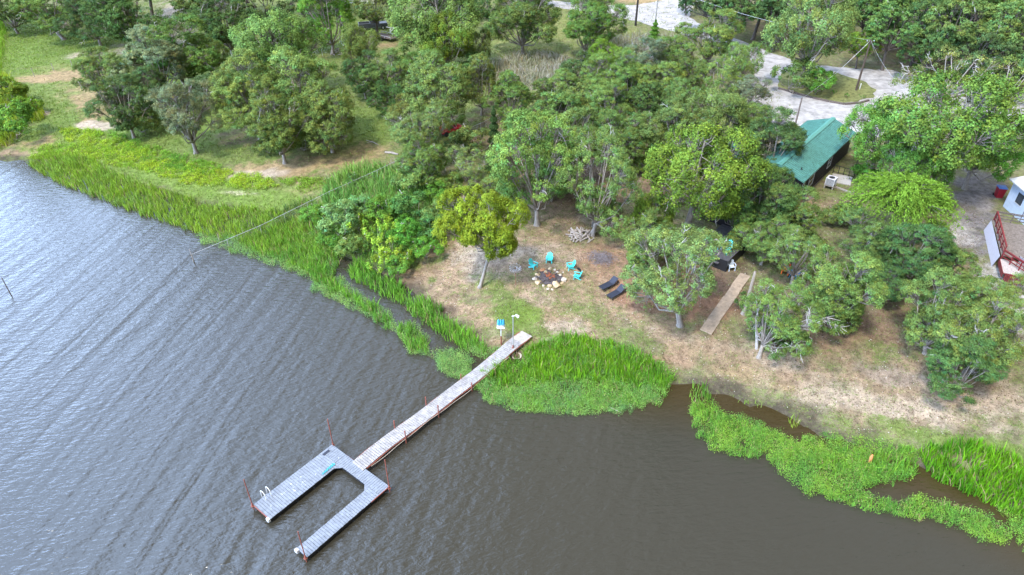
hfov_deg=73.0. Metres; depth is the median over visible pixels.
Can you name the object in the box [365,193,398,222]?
shrub
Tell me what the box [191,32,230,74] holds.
oak tree
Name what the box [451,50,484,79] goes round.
shrub
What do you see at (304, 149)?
shrub
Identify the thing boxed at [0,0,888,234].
meadow grass
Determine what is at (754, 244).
oak tree
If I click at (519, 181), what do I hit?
shrub
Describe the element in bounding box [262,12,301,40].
forest tree
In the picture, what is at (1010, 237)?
porch deck
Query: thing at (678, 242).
oak tree
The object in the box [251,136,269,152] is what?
shrub
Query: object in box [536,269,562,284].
ash heap
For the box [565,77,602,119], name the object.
forest tree
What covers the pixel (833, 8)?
forest tree
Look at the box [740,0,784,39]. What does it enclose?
forest tree
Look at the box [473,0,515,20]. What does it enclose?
forest tree
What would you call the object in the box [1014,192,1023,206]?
window
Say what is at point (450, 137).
shrub
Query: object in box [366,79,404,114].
oak tree
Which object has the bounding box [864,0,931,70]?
forest tree
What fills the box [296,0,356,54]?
oak tree
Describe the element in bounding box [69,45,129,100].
oak tree
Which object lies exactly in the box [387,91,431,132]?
oak tree
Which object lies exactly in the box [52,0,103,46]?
oak tree
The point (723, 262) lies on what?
raised deck
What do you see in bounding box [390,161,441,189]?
shrub
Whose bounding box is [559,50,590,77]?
shrub
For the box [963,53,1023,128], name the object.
elm tree
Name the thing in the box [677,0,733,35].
forest tree
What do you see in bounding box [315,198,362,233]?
shrub
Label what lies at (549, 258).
adirondack chair
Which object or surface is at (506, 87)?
oak tree
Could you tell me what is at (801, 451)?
water weeds
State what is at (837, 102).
landscape timber
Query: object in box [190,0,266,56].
oak tree
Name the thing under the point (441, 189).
shrub
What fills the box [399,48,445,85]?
oak tree
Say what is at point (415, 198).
shrub
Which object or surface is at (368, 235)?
sapling
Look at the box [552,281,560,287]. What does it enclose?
rock
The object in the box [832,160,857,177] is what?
patio railing
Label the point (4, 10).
oak tree
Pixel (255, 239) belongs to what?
reed bed
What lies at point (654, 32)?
cedar tree
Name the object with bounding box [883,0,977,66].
forest tree
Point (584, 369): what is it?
reed bed
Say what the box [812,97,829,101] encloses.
landscape timber
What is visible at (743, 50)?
elm tree
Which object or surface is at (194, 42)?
oak tree
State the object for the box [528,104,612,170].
oak tree
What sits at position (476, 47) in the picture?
elm tree
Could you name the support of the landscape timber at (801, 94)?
on the road
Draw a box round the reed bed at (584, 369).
[473,327,676,411]
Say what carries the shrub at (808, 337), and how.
on the ground at (986, 204)
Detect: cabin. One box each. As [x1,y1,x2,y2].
[700,183,770,227]
[762,117,856,200]
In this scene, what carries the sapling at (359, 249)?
on the ground at (986, 204)
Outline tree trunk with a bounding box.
[740,271,755,315]
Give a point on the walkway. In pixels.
(439, 403)
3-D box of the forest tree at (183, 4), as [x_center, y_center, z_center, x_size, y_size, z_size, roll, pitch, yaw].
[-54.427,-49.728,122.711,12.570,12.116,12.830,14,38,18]
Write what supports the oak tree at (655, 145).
on the ground at (986, 204)
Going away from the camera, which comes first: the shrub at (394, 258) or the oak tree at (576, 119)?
the shrub at (394, 258)
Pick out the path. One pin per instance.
(717, 314)
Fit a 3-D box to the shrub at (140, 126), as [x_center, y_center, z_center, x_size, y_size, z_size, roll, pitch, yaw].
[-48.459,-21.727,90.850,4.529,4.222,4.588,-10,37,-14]
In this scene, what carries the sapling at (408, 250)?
on the ground at (986, 204)
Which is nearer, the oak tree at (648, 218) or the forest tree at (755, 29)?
the oak tree at (648, 218)
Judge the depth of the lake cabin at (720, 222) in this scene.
71.46 m
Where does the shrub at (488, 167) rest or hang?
on the ground at (986, 204)
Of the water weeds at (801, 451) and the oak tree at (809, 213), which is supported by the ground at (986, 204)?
the oak tree at (809, 213)
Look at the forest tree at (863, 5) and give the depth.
114.38 m
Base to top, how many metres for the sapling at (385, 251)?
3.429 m
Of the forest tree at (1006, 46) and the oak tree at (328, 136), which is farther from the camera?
the forest tree at (1006, 46)
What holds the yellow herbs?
on the ground at (986, 204)
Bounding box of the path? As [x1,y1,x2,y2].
[700,273,750,334]
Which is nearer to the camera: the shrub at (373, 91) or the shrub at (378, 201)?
the shrub at (378, 201)
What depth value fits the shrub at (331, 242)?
69.92 m
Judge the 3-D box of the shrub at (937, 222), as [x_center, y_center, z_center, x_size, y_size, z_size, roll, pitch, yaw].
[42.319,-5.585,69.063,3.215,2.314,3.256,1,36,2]
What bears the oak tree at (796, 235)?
on the ground at (986, 204)
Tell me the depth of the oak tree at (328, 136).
81.69 m
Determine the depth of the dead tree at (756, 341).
56.20 m
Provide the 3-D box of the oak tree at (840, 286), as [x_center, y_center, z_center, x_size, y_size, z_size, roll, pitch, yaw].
[26.252,0.266,55.857,7.038,9.086,7.300,27,38,21]
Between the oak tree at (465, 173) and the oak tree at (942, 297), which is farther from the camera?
the oak tree at (465, 173)
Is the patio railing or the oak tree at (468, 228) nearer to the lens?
the oak tree at (468, 228)
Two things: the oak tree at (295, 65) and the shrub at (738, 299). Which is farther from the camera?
the oak tree at (295, 65)
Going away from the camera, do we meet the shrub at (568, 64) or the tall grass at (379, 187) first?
the tall grass at (379, 187)
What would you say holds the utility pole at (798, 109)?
on the ground at (986, 204)
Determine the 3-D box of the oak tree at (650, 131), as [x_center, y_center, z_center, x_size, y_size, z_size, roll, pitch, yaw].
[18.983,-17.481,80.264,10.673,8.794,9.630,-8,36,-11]
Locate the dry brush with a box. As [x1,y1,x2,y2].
[389,30,690,186]
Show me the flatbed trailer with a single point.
(385, 36)
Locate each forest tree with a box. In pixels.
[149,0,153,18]
[166,0,229,38]
[227,0,298,26]
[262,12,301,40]
[352,0,396,32]
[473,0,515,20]
[533,90,585,130]
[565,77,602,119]
[616,81,667,122]
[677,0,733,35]
[701,0,761,42]
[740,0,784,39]
[749,0,809,51]
[814,0,871,42]
[842,30,883,68]
[844,0,903,47]
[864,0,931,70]
[866,0,934,48]
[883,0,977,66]
[895,27,962,82]
[918,0,1023,71]
[937,0,1006,36]
[952,30,1018,92]
[956,0,1023,73]
[981,38,1023,79]
[982,0,1021,24]
[998,0,1023,42]
[1012,52,1023,69]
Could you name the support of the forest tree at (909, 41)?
on the ground at (986, 204)
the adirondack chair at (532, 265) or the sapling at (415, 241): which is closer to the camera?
the adirondack chair at (532, 265)
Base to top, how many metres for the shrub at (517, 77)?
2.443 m
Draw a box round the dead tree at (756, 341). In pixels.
[751,291,772,349]
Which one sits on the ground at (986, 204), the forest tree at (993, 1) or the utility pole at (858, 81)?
the forest tree at (993, 1)
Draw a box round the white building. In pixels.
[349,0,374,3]
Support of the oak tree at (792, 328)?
on the ground at (986, 204)
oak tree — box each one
[0,0,36,33]
[8,0,81,39]
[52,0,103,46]
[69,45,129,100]
[76,0,168,42]
[82,73,152,138]
[104,23,195,94]
[114,64,167,116]
[123,13,220,87]
[143,77,224,153]
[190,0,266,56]
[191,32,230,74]
[207,57,262,102]
[208,46,283,139]
[227,6,329,96]
[244,80,321,164]
[261,43,348,140]
[294,79,355,154]
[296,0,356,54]
[338,49,378,98]
[339,22,381,63]
[358,47,408,94]
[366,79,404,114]
[383,0,483,66]
[383,101,453,158]
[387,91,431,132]
[393,133,447,188]
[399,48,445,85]
[400,49,471,134]
[431,183,531,288]
[446,144,490,186]
[463,51,496,115]
[468,175,501,201]
[480,69,535,115]
[482,0,563,53]
[485,107,579,226]
[500,106,530,138]
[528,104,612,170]
[529,141,582,201]
[531,67,584,106]
[553,123,645,240]
[562,0,614,56]
[570,0,629,42]
[574,52,623,104]
[584,37,622,73]
[584,77,635,125]
[591,47,655,97]
[593,108,647,173]
[618,222,738,327]
[619,36,675,83]
[619,205,677,262]
[625,230,670,277]
[628,61,687,105]
[630,192,675,236]
[636,91,716,167]
[641,119,775,230]
[644,133,681,156]
[649,26,699,68]
[660,77,705,130]
[662,51,708,97]
[673,8,745,63]
[683,84,749,150]
[695,55,744,106]
[715,185,764,226]
[717,136,763,168]
[723,155,806,232]
[729,73,773,105]
[731,101,776,140]
[735,215,789,264]
[737,105,808,166]
[739,276,825,363]
[746,197,791,246]
[755,181,825,238]
[767,223,834,284]
[789,243,892,335]
[819,273,866,318]
[837,207,904,262]
[865,264,910,303]
[875,222,957,281]
[897,266,994,355]
[916,241,983,296]
[923,333,1010,405]
[925,287,1023,382]
[956,271,1023,333]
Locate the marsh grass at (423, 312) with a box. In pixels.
[305,247,489,354]
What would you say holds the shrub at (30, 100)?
on the ground at (986, 204)
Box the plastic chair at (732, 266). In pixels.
[729,259,735,270]
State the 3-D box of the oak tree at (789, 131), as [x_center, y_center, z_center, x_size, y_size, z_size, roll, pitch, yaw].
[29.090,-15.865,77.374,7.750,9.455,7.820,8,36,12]
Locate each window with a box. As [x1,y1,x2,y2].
[807,173,814,187]
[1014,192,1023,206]
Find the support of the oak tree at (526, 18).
on the ground at (986, 204)
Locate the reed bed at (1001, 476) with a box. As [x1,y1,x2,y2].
[689,377,1023,519]
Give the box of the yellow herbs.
[27,126,344,193]
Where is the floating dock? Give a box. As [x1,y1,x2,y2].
[243,419,390,561]
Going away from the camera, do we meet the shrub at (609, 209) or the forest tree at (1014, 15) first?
the shrub at (609, 209)
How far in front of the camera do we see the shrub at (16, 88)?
98.38 m
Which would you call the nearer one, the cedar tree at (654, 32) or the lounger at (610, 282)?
the lounger at (610, 282)
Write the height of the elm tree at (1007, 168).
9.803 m
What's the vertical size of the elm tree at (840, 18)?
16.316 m
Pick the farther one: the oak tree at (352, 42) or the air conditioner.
the oak tree at (352, 42)
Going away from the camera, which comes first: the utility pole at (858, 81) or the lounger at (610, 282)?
the lounger at (610, 282)
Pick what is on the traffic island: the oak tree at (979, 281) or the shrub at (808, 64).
the shrub at (808, 64)
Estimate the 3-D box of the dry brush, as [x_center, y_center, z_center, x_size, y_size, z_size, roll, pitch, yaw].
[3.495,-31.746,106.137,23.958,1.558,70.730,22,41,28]
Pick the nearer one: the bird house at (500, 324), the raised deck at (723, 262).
the bird house at (500, 324)
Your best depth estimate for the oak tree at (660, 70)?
92.91 m
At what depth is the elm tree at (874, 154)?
76.09 m
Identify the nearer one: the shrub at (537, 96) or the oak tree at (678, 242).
the oak tree at (678, 242)
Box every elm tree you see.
[419,9,472,63]
[457,28,497,59]
[722,40,771,74]
[759,0,864,87]
[837,101,932,176]
[868,67,1023,178]
[877,137,955,191]
[888,44,1004,127]
[935,111,1023,190]
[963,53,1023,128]
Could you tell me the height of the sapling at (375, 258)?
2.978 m
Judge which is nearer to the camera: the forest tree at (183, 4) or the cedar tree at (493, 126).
the cedar tree at (493, 126)
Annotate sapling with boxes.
[345,205,368,234]
[355,240,374,252]
[361,217,388,245]
[365,253,388,273]
[372,235,398,256]
[379,244,412,269]
[381,213,404,234]
[410,236,422,249]
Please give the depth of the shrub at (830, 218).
70.70 m
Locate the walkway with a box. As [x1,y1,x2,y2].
[352,331,531,470]
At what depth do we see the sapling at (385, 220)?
69.53 m
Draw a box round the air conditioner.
[824,175,837,189]
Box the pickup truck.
[358,21,387,29]
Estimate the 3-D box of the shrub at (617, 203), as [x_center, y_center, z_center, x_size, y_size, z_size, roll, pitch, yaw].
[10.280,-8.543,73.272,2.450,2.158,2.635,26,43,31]
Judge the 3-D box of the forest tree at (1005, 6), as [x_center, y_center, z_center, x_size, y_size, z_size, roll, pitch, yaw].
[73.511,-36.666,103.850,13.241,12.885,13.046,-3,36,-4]
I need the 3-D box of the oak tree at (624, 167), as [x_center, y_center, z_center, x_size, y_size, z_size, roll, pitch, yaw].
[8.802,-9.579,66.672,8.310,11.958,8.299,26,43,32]
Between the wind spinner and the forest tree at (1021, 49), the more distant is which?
the forest tree at (1021, 49)
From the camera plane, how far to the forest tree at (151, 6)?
136.75 m
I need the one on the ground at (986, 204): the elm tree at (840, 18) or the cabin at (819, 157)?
the cabin at (819, 157)
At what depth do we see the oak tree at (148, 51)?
96.39 m
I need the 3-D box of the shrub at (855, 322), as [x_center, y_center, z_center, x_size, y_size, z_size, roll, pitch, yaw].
[27.562,2.874,57.512,2.728,2.510,2.693,-18,39,-23]
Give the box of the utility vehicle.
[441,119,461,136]
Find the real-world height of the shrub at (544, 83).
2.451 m
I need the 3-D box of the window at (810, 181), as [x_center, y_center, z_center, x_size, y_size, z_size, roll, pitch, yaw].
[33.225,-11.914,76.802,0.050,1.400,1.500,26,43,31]
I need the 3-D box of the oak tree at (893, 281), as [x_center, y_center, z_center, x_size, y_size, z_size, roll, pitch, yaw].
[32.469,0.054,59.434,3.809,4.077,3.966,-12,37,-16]
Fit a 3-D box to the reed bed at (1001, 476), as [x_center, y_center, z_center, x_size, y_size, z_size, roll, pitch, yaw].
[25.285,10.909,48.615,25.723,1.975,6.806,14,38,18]
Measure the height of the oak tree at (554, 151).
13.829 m
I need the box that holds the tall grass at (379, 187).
[265,156,447,270]
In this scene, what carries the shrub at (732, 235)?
on the ground at (986, 204)
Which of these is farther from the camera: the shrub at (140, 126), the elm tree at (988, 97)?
the shrub at (140, 126)
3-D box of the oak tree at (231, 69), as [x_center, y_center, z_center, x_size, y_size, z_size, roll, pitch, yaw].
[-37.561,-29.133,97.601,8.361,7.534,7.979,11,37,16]
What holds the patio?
on the ground at (986, 204)
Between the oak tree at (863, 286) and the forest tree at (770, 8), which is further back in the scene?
the forest tree at (770, 8)
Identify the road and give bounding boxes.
[543,0,1023,136]
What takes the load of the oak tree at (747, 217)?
on the ground at (986, 204)
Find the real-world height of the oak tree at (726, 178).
12.668 m
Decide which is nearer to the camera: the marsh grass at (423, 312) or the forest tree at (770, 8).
the marsh grass at (423, 312)
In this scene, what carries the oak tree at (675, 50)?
on the ground at (986, 204)
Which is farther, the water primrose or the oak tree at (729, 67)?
the oak tree at (729, 67)
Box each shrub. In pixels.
[0,75,28,102]
[0,101,37,138]
[10,95,44,114]
[130,106,160,133]
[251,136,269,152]
[289,130,320,150]
[297,204,330,222]
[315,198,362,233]
[316,224,348,246]
[334,232,370,256]
[346,171,363,184]
[348,193,376,214]
[360,71,383,92]
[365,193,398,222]
[381,213,422,245]
[384,253,413,275]
[385,189,437,217]
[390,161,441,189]
[396,46,418,72]
[409,235,443,258]
[415,199,445,223]
[416,213,449,238]
[424,180,449,198]
[436,171,463,189]
[442,131,472,152]
[449,123,497,151]
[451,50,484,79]
[484,154,509,174]
[494,175,539,198]
[500,72,519,82]
[530,88,552,109]
[537,77,550,89]
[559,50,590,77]
[575,184,615,226]
[611,199,621,209]
[629,156,652,174]
[637,111,666,132]
[725,222,767,251]
[733,291,759,310]
[749,318,809,347]
[770,56,825,93]
[793,220,827,251]
[804,65,837,94]
[820,203,844,223]
[832,194,868,223]
[832,306,863,334]
[847,257,881,284]
[851,160,878,180]
[926,217,953,236]
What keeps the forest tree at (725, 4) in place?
on the ground at (986, 204)
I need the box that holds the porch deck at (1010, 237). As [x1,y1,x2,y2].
[984,211,1023,285]
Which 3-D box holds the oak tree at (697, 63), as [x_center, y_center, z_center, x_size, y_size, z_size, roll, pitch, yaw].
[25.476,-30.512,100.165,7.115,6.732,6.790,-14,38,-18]
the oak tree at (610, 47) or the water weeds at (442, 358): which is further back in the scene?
the oak tree at (610, 47)
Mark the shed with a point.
(781, 139)
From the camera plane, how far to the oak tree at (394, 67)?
97.11 m
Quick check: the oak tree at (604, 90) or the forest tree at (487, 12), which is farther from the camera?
the forest tree at (487, 12)
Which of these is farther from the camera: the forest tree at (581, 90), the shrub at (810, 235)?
the forest tree at (581, 90)
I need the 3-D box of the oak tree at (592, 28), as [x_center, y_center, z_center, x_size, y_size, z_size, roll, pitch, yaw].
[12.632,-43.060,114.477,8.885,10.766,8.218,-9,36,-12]
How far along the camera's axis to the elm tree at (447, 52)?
102.77 m
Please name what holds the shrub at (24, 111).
on the ground at (986, 204)
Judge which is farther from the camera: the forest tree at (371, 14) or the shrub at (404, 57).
the forest tree at (371, 14)
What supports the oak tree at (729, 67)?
on the ground at (986, 204)
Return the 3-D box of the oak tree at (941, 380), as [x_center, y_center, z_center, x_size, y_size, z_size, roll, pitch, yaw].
[32.823,5.868,50.390,5.616,6.229,5.667,3,36,5]
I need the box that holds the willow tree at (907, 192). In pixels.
[834,169,967,239]
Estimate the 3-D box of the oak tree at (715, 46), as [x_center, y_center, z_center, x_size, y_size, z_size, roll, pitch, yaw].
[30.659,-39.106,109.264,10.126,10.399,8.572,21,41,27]
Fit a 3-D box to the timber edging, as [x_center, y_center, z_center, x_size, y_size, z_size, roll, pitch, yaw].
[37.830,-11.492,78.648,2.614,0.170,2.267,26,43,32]
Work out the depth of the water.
48.97 m
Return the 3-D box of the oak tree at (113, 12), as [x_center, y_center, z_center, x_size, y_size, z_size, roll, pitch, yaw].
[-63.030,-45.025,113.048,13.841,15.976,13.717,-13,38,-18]
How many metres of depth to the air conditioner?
77.72 m
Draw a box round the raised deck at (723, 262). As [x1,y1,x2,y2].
[694,224,749,271]
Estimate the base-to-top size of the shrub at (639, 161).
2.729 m
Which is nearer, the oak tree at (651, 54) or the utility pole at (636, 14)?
the oak tree at (651, 54)
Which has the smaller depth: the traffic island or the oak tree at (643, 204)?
the oak tree at (643, 204)
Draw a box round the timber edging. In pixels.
[833,186,857,193]
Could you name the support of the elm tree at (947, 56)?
on the ground at (986, 204)
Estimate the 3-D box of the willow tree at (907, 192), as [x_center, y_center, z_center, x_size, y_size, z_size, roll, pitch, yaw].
[37.165,-7.011,66.445,11.175,7.921,11.423,26,43,31]
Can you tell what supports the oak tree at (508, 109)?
on the ground at (986, 204)
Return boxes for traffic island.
[778,70,875,102]
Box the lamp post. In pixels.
[511,314,518,352]
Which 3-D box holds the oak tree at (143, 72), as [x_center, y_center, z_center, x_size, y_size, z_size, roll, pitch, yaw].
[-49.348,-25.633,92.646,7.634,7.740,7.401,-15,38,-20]
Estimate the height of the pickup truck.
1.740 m
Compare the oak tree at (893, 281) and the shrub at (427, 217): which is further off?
the shrub at (427, 217)
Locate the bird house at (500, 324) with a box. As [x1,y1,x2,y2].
[497,319,504,344]
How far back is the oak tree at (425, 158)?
75.51 m
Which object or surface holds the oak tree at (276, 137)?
on the ground at (986, 204)
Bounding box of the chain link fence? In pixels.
[192,162,397,259]
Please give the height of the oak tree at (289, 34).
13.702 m
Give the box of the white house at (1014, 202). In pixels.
[1003,176,1023,224]
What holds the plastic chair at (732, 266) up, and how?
on the ground at (986, 204)
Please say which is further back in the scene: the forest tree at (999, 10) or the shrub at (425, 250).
the forest tree at (999, 10)
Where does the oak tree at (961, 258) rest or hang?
on the ground at (986, 204)
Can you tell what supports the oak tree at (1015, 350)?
on the ground at (986, 204)
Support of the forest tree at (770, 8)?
on the ground at (986, 204)
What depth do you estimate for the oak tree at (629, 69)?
93.93 m
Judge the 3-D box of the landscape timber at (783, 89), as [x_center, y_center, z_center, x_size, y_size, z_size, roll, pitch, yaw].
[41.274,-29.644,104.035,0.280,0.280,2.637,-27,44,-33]
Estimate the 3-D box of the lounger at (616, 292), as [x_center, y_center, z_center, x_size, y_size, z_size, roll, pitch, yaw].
[9.401,0.408,62.175,1.995,0.755,0.695,-26,43,-32]
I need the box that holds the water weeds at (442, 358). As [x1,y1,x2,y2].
[195,231,499,378]
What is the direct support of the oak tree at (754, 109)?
on the ground at (986, 204)
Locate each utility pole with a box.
[634,0,638,25]
[795,97,802,122]
[855,39,874,90]
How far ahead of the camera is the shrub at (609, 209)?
68.97 m
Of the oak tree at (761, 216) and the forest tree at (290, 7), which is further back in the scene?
the forest tree at (290, 7)
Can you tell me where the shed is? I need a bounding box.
[761,121,784,148]
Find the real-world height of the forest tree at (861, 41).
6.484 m
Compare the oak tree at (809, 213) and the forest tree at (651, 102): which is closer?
the oak tree at (809, 213)
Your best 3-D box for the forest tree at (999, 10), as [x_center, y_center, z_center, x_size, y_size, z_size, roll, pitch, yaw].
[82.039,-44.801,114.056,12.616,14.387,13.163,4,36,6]
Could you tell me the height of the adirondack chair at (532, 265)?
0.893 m
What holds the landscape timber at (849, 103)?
on the road
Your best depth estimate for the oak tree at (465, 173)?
76.53 m
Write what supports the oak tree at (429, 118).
on the ground at (986, 204)
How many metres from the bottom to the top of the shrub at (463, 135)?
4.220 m
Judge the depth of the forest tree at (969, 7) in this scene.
100.97 m
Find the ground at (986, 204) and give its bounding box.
[0,0,1023,514]
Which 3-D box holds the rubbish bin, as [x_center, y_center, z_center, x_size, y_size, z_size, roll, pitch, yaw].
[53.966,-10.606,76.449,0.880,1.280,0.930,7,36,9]
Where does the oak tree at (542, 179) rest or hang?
on the ground at (986, 204)
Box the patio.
[832,173,851,185]
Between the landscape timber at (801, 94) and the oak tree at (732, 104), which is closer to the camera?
the oak tree at (732, 104)
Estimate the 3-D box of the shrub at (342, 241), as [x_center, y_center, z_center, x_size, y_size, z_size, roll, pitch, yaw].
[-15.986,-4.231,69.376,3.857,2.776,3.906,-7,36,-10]
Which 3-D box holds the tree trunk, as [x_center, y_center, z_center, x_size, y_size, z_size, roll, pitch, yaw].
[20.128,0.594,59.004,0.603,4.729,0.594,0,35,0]
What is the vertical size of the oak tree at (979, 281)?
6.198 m
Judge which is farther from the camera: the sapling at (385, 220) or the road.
the road
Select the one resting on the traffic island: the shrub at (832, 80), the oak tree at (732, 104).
the shrub at (832, 80)
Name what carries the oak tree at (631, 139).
on the ground at (986, 204)
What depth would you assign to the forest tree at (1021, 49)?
97.69 m
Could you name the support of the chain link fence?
on the ground at (986, 204)
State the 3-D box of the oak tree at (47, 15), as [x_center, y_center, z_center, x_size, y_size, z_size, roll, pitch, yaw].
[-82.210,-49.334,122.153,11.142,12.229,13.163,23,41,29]
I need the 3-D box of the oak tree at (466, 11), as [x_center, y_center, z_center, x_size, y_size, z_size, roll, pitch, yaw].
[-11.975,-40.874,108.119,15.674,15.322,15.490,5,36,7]
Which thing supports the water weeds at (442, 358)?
on the water
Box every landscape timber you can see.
[778,87,794,92]
[794,92,811,97]
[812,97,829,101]
[830,100,843,104]
[844,102,859,104]
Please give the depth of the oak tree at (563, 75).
94.68 m
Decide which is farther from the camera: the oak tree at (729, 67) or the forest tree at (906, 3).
the forest tree at (906, 3)
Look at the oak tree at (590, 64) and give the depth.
94.72 m
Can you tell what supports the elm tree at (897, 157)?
on the ground at (986, 204)
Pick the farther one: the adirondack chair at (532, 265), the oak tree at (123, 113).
the oak tree at (123, 113)
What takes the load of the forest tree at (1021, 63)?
on the ground at (986, 204)
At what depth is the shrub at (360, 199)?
73.07 m
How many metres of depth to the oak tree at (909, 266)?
59.95 m
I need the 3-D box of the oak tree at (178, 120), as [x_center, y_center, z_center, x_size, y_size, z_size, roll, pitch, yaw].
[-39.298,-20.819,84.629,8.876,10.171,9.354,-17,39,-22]
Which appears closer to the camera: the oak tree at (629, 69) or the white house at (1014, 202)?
the white house at (1014, 202)
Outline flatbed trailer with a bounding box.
[377,31,397,40]
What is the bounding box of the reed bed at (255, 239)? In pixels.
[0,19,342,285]
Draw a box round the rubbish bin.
[993,185,1007,197]
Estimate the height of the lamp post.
4.539 m
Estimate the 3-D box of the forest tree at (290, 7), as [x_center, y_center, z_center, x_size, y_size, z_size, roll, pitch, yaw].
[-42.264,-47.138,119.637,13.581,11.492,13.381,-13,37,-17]
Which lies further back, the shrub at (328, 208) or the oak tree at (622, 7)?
the oak tree at (622, 7)
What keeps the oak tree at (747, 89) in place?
on the ground at (986, 204)
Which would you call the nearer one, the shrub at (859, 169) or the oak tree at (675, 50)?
the shrub at (859, 169)
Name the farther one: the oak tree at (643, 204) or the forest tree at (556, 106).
the forest tree at (556, 106)
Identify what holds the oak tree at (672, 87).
on the ground at (986, 204)
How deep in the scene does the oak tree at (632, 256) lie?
61.77 m
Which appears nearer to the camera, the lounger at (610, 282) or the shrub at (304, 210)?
the lounger at (610, 282)
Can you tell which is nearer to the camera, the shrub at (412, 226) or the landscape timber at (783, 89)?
the shrub at (412, 226)
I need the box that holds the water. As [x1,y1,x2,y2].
[0,160,1023,574]
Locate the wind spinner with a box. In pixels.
[509,263,521,284]
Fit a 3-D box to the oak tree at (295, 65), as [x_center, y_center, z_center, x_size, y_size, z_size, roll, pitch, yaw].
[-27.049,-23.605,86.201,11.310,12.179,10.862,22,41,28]
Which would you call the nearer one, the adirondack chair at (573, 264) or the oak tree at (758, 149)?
the adirondack chair at (573, 264)
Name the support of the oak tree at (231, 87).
on the ground at (986, 204)
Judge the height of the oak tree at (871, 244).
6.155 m
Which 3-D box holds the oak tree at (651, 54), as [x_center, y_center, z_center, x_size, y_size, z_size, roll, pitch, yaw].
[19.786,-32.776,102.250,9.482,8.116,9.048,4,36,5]
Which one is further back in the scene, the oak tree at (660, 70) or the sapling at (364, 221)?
the oak tree at (660, 70)
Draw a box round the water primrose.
[473,331,677,417]
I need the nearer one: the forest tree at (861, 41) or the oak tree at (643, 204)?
the oak tree at (643, 204)
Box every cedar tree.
[487,106,499,144]
[649,19,659,38]
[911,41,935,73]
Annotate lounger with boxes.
[598,276,618,289]
[607,284,625,298]
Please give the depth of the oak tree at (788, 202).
65.69 m
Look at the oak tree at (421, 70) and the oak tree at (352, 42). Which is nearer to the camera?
the oak tree at (421, 70)
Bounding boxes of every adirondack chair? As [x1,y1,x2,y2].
[528,258,537,269]
[546,252,552,263]
[566,260,575,270]
[573,271,582,279]
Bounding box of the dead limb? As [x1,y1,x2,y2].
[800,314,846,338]
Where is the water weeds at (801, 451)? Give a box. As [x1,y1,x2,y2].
[688,398,1023,549]
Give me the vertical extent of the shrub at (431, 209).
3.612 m
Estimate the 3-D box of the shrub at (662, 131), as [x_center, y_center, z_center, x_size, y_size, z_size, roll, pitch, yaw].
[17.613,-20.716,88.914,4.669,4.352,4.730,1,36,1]
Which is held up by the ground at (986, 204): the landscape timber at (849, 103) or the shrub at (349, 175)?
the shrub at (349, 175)
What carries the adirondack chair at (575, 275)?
on the ground at (986, 204)
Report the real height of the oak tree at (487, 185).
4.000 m
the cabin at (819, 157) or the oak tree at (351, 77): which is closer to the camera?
the cabin at (819, 157)
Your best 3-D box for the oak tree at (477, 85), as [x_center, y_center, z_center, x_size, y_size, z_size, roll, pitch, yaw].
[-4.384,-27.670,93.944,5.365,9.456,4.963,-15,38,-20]
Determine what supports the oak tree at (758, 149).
on the ground at (986, 204)
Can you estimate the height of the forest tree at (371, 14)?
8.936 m
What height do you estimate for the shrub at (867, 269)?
3.252 m

